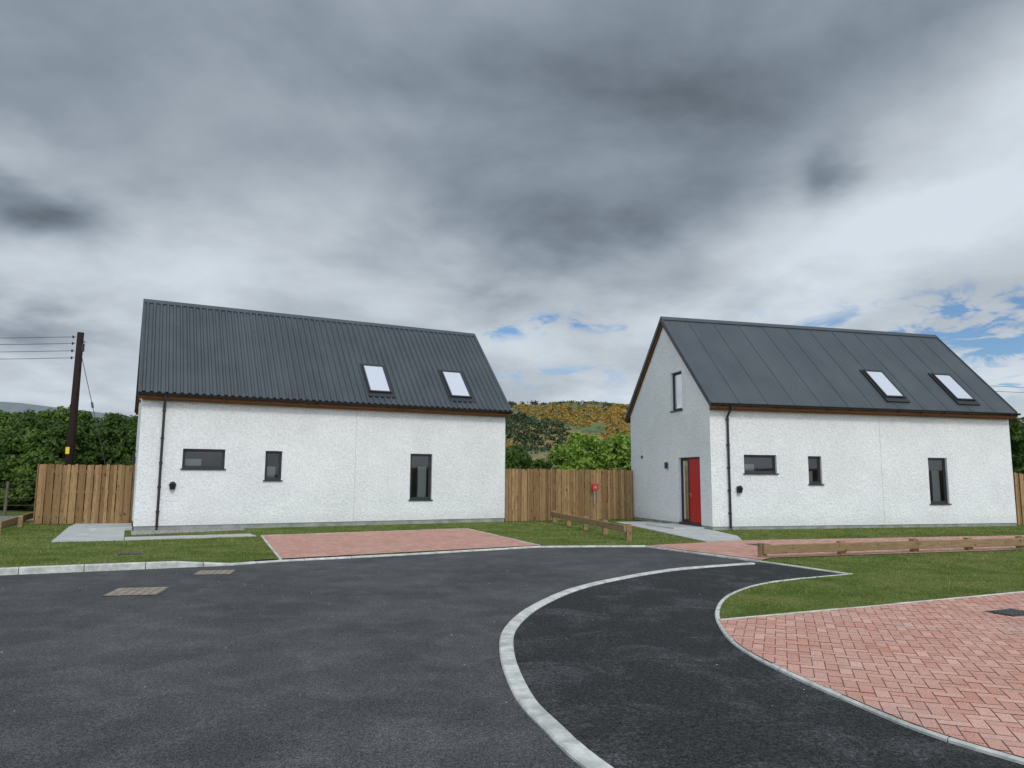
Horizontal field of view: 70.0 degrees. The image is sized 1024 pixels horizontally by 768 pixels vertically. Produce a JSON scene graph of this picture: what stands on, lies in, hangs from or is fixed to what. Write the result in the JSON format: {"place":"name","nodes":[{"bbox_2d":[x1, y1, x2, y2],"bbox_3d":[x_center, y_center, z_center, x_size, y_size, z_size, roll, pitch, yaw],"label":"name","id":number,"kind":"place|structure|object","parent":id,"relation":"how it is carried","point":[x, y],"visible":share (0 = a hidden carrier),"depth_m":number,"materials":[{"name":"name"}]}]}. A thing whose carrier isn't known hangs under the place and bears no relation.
{"place":"outdoors","nodes":[
{"label":"outdoors","id":0,"kind":"place"},
{"bbox_2d":[0,402,131,421],"bbox_3d":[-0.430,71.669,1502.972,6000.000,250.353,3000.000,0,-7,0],"label":"distant hills","id":1,"kind":"structure","parent":0,"point":[10,407],"depth_m":2486.39,"materials":[{"name":"green plant"}]},
{"bbox_2d":[51,520,124,541],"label":"concrete path","id":2,"kind":"structure","parent":0,"point":[77,532],"depth_m":19.09,"materials":[{"name":"grey concrete"}]},
{"bbox_2d":[88,523,131,530],"bbox_3d":[-11.809,4.221,21.556,1.090,0.105,2.000,4,-8,-28],"label":"door step","id":3,"kind":"object","parent":2,"relation":"on","point":[117,526],"depth_m":21.08,"materials":[{"name":"grey concrete"}]},
{"bbox_2d":[124,534,255,540],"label":"concrete path","id":4,"kind":"structure","parent":0,"point":[184,537],"depth_m":18.64,"materials":[{"name":"grey concrete"}]},
{"bbox_2d":[107,403,630,468],"bbox_3d":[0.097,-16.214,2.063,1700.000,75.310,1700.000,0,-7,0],"label":"hills","id":5,"kind":"structure","parent":0,"point":[594,428],"depth_m":339.45,"materials":[{"name":"green plant"}]},
{"bbox_2d":[505,400,627,455],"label":"hillside trees","id":6,"kind":"object","parent":5,"relation":"on","point":[520,418],"visible":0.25,"depth_m":333.29,"materials":[{"name":"green plant"}]},
{"bbox_2d":[505,400,630,448],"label":"gorse bushes","id":7,"kind":"object","parent":5,"relation":"on","point":[567,416],"visible":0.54,"depth_m":392.46,"materials":[{"name":"plant"}]},
{"bbox_2d":[0,547,756,767],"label":"asphalt road","id":8,"kind":"structure","parent":0,"point":[380,676],"depth_m":6.32,"materials":[{"name":"grey asphalt"}]},
{"bbox_2d":[100,587,171,596],"bbox_3d":[-5.167,2.870,10.095,0.720,0.032,0.720,2,-7,-11],"label":"manhole cover","id":9,"kind":"object","parent":8,"relation":"on","point":[141,591],"visible":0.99,"depth_m":10.04,"materials":[{"name":"beige metal"}]},
{"bbox_2d":[192,570,236,574],"bbox_3d":[-4.919,3.129,12.118,0.620,0.032,0.550,2,-7,-11],"label":"manhole cover","id":10,"kind":"object","parent":8,"relation":"on","point":[214,572],"visible":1,"depth_m":12.05,"materials":[{"name":"beige metal"}]},
{"bbox_2d":[0,545,645,574],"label":"raised kerb","id":11,"kind":"structure","parent":8,"relation":"on","point":[82,568],"depth_m":12.63,"materials":[{"name":"concrete"}]},
{"bbox_2d":[499,562,754,767],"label":"road edge kerb","id":12,"kind":"structure","parent":8,"relation":"on","point":[569,744],"depth_m":5.51,"materials":[{"name":"concrete"}]},
{"bbox_2d":[645,546,760,561],"bbox_3d":[3.951,3.622,15.561,0.067,0.089,3.403,4,-8,-29],"label":"paving edging","id":13,"kind":"object","parent":8,"relation":"on","point":[738,558],"visible":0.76,"depth_m":15.27,"materials":[{"name":"concrete"}]},
{"bbox_2d":[718,591,1023,619],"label":"paving edging","id":14,"kind":"object","parent":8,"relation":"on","point":[871,605],"visible":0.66,"depth_m":9.10,"materials":[{"name":"concrete"}]},
{"bbox_2d":[0,505,1021,568],"bbox_3d":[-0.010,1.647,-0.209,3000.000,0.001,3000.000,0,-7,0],"label":"ground","id":15,"kind":"structure","parent":0,"point":[17,511],"depth_m":29.90,"materials":[{"name":"green plant"}]},
{"bbox_2d":[0,516,50,520],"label":"gravel yard","id":16,"kind":"structure","parent":15,"relation":"on","point":[2,518],"depth_m":27.48,"materials":[{"name":"grey gravel"}]},
{"bbox_2d":[0,332,114,511],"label":"telegraph pole","id":17,"kind":"object","parent":15,"relation":"on","point":[72,425],"visible":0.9,"depth_m":27.27,"materials":[{"name":"brown wood"}]},
{"bbox_2d":[3,481,124,514],"bbox_3d":[-20.320,4.598,29.373,15.203,1.352,0.493,2,-8,-16],"label":"post and wire fence","id":18,"kind":"object","parent":15,"relation":"on","point":[6,499],"visible":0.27,"depth_m":29.52,"materials":[{"name":"brown wood"}]},
{"bbox_2d":[0,406,137,509],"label":"woodland","id":19,"kind":"object","parent":15,"relation":"on","point":[30,441],"visible":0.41,"depth_m":34.11,"materials":[{"name":"green plant"}]},
{"bbox_2d":[505,443,555,490],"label":"bushes","id":20,"kind":"object","parent":15,"relation":"on","point":[517,456],"visible":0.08,"depth_m":39.13,"materials":[{"name":"green plant"}]},
{"bbox_2d":[545,431,630,509],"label":"bushes","id":21,"kind":"object","parent":15,"relation":"on","point":[606,455],"visible":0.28,"depth_m":34.78,"materials":[{"name":"green plant"}]},
{"bbox_2d":[760,561,847,573],"bbox_3d":[5.245,3.330,13.179,0.050,0.081,2.053,4,-8,-26],"label":"footway edging","id":22,"kind":"object","parent":15,"relation":"on","point":[803,567],"visible":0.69,"depth_m":13.13,"materials":[{"name":"concrete"}]},
{"bbox_2d":[715,573,1023,764],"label":"footway edging","id":23,"kind":"object","parent":15,"relation":"on","point":[955,741],"visible":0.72,"depth_m":5.18,"materials":[{"name":"concrete"}]},
{"bbox_2d":[1009,417,1023,512],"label":"woodland","id":24,"kind":"object","parent":15,"relation":"on","point":[1016,428],"visible":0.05,"depth_m":34.11,"materials":[{"name":"green plant"}]},
{"bbox_2d":[0,516,1023,567],"bbox_3d":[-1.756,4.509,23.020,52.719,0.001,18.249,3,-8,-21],"label":"lawn","id":25,"kind":"structure","parent":0,"point":[226,556],"depth_m":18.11,"materials":[{"name":"plant"}]},
{"bbox_2d":[0,512,33,534],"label":"timber knee rail","id":26,"kind":"object","parent":25,"relation":"on","point":[18,520],"visible":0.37,"depth_m":21.94,"materials":[{"name":"brown wood"}]},
{"bbox_2d":[33,464,134,523],"bbox_3d":[-14.017,3.756,25.019,2.859,1.996,3.248,2,-7,-11],"label":"timber fence","id":27,"kind":"object","parent":25,"relation":"on","point":[68,490],"visible":0.96,"depth_m":23.50,"materials":[{"name":"brown wood"}]},
{"bbox_2d":[118,552,142,554],"bbox_3d":[-7.651,3.409,14.681,0.450,0.032,0.350,4,-8,-27],"label":"drain cover","id":28,"kind":"object","parent":25,"relation":"on","point":[134,553],"visible":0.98,"depth_m":14.60,"materials":[{"name":"black metal"}]},
{"bbox_2d":[133,518,503,530],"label":"plinth","id":29,"kind":"structure","parent":25,"relation":"on","point":[264,525],"depth_m":22.91,"materials":[{"name":"concrete"}]},
{"bbox_2d":[184,450,429,496],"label":"rooms","id":30,"kind":"object","parent":29,"relation":"on","point":[419,477],"visible":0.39,"depth_m":24.42,"materials":[{"name":"grey glass"}]},
{"bbox_2d":[132,399,504,525],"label":"walls","id":31,"kind":"structure","parent":29,"relation":"on","point":[320,470],"depth_m":23.12,"materials":[{"name":"white paint"}]},
{"bbox_2d":[132,450,175,488],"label":"wall lights","id":32,"kind":"object","parent":31,"relation":"attached to","point":[172,485],"depth_m":21.09,"materials":[{"name":"black plastic"}]},
{"bbox_2d":[139,399,432,500],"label":"window sills","id":33,"kind":"structure","parent":31,"relation":"attached to","point":[264,480],"depth_m":22.08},
{"bbox_2d":[182,449,431,499],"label":"window frames","id":34,"kind":"structure","parent":31,"relation":"attached to","point":[279,467],"depth_m":22.59,"materials":[{"name":"grey metal"}]},
{"bbox_2d":[133,415,504,526],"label":"render beads","id":35,"kind":"object","parent":31,"relation":"attached to","point":[328,521],"visible":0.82,"depth_m":23.54},
{"bbox_2d":[136,300,510,410],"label":"roof sheets","id":36,"kind":"object","parent":31,"relation":"on","point":[198,351],"visible":0.83,"depth_m":24.52,"materials":[{"name":"grey metal"}]},
{"bbox_2d":[359,363,394,397],"bbox_3d":[-4.619,-0.117,24.960,0.924,1.284,1.246,4,-8,-28],"label":"roof window","id":37,"kind":"structure","parent":36,"relation":"in","point":[376,380],"depth_m":24.87,"materials":[{"name":"glass"}]},
{"bbox_2d":[438,369,474,402],"bbox_3d":[-2.011,0.072,26.325,0.940,1.284,1.246,4,-8,-28],"label":"roof window","id":38,"kind":"structure","parent":36,"relation":"in","point":[456,386],"depth_m":26.22,"materials":[{"name":"glass"}]},
{"bbox_2d":[136,381,510,416],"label":"soffit and fascia","id":39,"kind":"structure","parent":31,"relation":"attached to","point":[272,403],"depth_m":23.20,"materials":[{"name":"brown wood"}]},
{"bbox_2d":[135,299,511,414],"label":"roof flashings","id":40,"kind":"object","parent":39,"relation":"attached to","point":[246,311],"visible":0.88,"depth_m":25.84,"materials":[{"name":"grey metal"}]},
{"bbox_2d":[134,391,513,529],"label":"gutters and downpipe","id":41,"kind":"object","parent":31,"relation":"attached to","point":[227,397],"visible":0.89,"depth_m":21.93,"materials":[{"name":"black plastic"}]},
{"bbox_2d":[262,528,535,558],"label":"block paving","id":42,"kind":"structure","parent":25,"relation":"on","point":[316,545],"depth_m":17.46,"materials":[{"name":"red brick"}]},
{"bbox_2d":[261,528,539,559],"bbox_3d":[-2.903,3.903,18.119,6.970,0.095,5.781,5,-8,-30],"label":"paving edging","id":43,"kind":"object","parent":25,"relation":"on","point":[274,551],"visible":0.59,"depth_m":18.46,"materials":[{"name":"concrete"}]},
{"bbox_2d":[504,468,633,520],"bbox_3d":[2.114,4.139,27.177,5.196,1.973,0.517,3,-8,-21],"label":"timber fence","id":44,"kind":"object","parent":25,"relation":"on","point":[530,495],"visible":0.9,"depth_m":27.18,"materials":[{"name":"brown wood"}]},
{"bbox_2d":[592,483,597,504],"bbox_3d":[3.093,4.109,27.317,0.220,0.780,0.135,2,-8,-15],"label":"red fire box","id":45,"kind":"object","parent":44,"relation":"attached to","point":[594,486],"visible":1,"depth_m":27.31,"materials":[{"name":"red plastic"}]},
{"bbox_2d":[550,511,631,540],"bbox_3d":[2.192,4.261,22.213,0.205,0.480,7.528,2,-7,-11],"label":"timber knee rail","id":46,"kind":"object","parent":25,"relation":"on","point":[605,525],"visible":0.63,"depth_m":20.82,"materials":[{"name":"brown wood"}]},
{"bbox_2d":[634,517,1015,529],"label":"plinth","id":47,"kind":"structure","parent":25,"relation":"on","point":[843,526],"depth_m":23.90,"materials":[{"name":"concrete"}]},
{"bbox_2d":[687,456,944,500],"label":"rooms","id":48,"kind":"object","parent":47,"relation":"on","point":[936,484],"visible":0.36,"depth_m":25.00,"materials":[{"name":"grey glass"}]},
{"bbox_2d":[630,328,1016,526],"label":"walls","id":49,"kind":"structure","parent":47,"relation":"on","point":[975,453],"depth_m":24.23,"materials":[{"name":"white paint"}]},
{"bbox_2d":[679,457,701,526],"bbox_3d":[5.832,3.488,23.853,0.160,2.190,1.430,2,-7,-15],"label":"door","id":50,"kind":"structure","parent":49,"relation":"attached to","point":[694,491],"depth_m":23.65,"materials":[{"name":"red paint"}]},
{"bbox_2d":[641,456,742,492],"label":"wall lights","id":51,"kind":"object","parent":49,"relation":"attached to","point":[739,489],"depth_m":22.68,"materials":[{"name":"black plastic"}]},
{"bbox_2d":[673,372,947,521],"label":"window frames","id":52,"kind":"structure","parent":49,"relation":"attached to","point":[819,476],"depth_m":24.41,"materials":[{"name":"grey metal"}]},
{"bbox_2d":[675,374,688,518],"bbox_3d":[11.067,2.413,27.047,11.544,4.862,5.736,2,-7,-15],"label":"window glass","id":53,"kind":"object","parent":52,"relation":"in","point":[678,391],"visible":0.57,"depth_m":24.47,"materials":[{"name":"glass"}]},
{"bbox_2d":[670,409,951,504],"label":"window sills","id":54,"kind":"structure","parent":49,"relation":"attached to","point":[778,474],"depth_m":23.38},
{"bbox_2d":[626,323,1016,422],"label":"soffit and fascia","id":55,"kind":"structure","parent":49,"relation":"attached to","point":[832,411],"depth_m":24.29,"materials":[{"name":"brown wood"}]},
{"bbox_2d":[625,316,1017,421],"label":"roof flashings","id":56,"kind":"object","parent":55,"relation":"attached to","point":[686,362],"visible":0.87,"depth_m":26.96,"materials":[{"name":"grey metal"}]},
{"bbox_2d":[623,402,1020,529],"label":"gutters and downpipe","id":57,"kind":"object","parent":49,"relation":"attached to","point":[801,407],"visible":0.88,"depth_m":23.22,"materials":[{"name":"black plastic"}]},
{"bbox_2d":[664,320,1015,412],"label":"roof sheets","id":58,"kind":"object","parent":49,"relation":"on","point":[742,364],"visible":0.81,"depth_m":25.58,"materials":[{"name":"grey metal"}]},
{"bbox_2d":[859,369,909,402],"bbox_3d":[12.880,0.062,25.306,0.924,1.284,1.246,2,-7,-15],"label":"roof window","id":59,"kind":"structure","parent":58,"relation":"in","point":[884,386],"depth_m":25.19,"materials":[{"name":"clear glass"}]},
{"bbox_2d":[928,373,980,405],"bbox_3d":[15.730,0.174,26.058,0.940,1.284,1.246,2,-7,-15],"label":"roof window","id":60,"kind":"structure","parent":58,"relation":"in","point":[953,389],"depth_m":25.94,"materials":[{"name":"clear glass"}]},
{"bbox_2d":[713,415,1016,526],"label":"render beads","id":61,"kind":"object","parent":49,"relation":"attached to","point":[860,524],"visible":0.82,"depth_m":24.01},
{"bbox_2d":[1013,473,1023,524],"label":"timber fence","id":62,"kind":"object","parent":25,"relation":"on","point":[1018,493],"visible":0.42,"depth_m":25.87,"materials":[{"name":"brown wood"}]},
{"bbox_2d":[0,0,1023,422],"label":"sky","id":63,"kind":"structure","parent":0,"point":[547,182],"materials":[{"name":"grey"}]},
{"bbox_2d":[617,521,741,541],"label":"concrete path","id":64,"kind":"structure","parent":0,"point":[706,535],"depth_m":20.88,"materials":[{"name":"grey concrete"}]},
{"bbox_2d":[646,523,705,528],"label":"step","id":65,"kind":"structure","parent":64,"relation":"on","point":[674,526],"depth_m":23.11,"materials":[{"name":"grey concrete"}]},
{"bbox_2d":[513,562,1023,767],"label":"asphalt footway","id":66,"kind":"structure","parent":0,"point":[609,684],"depth_m":5.47,"materials":[{"name":"black asphalt"}]},
{"bbox_2d":[649,535,1023,559],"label":"block paving","id":67,"kind":"structure","parent":0,"point":[741,548],"depth_m":16.82,"materials":[{"name":"red brick"}]},
{"bbox_2d":[717,549,1023,618],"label":"lawn","id":68,"kind":"structure","parent":0,"point":[779,600],"depth_m":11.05,"materials":[{"name":"plant"}]},
{"bbox_2d":[757,536,1023,560],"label":"timber knee rail","id":69,"kind":"object","parent":68,"relation":"on","point":[843,547],"visible":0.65,"depth_m":15.59,"materials":[{"name":"brown wood"}]},
{"bbox_2d":[720,592,1023,757],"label":"block paving","id":70,"kind":"structure","parent":0,"point":[954,668],"depth_m":6.49,"materials":[{"name":"red brick"}]},
{"bbox_2d":[983,609,1023,616],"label":"drain cover","id":71,"kind":"object","parent":70,"relation":"on","point":[1012,612],"visible":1,"depth_m":8.64,"materials":[{"name":"black metal"}]}
]}

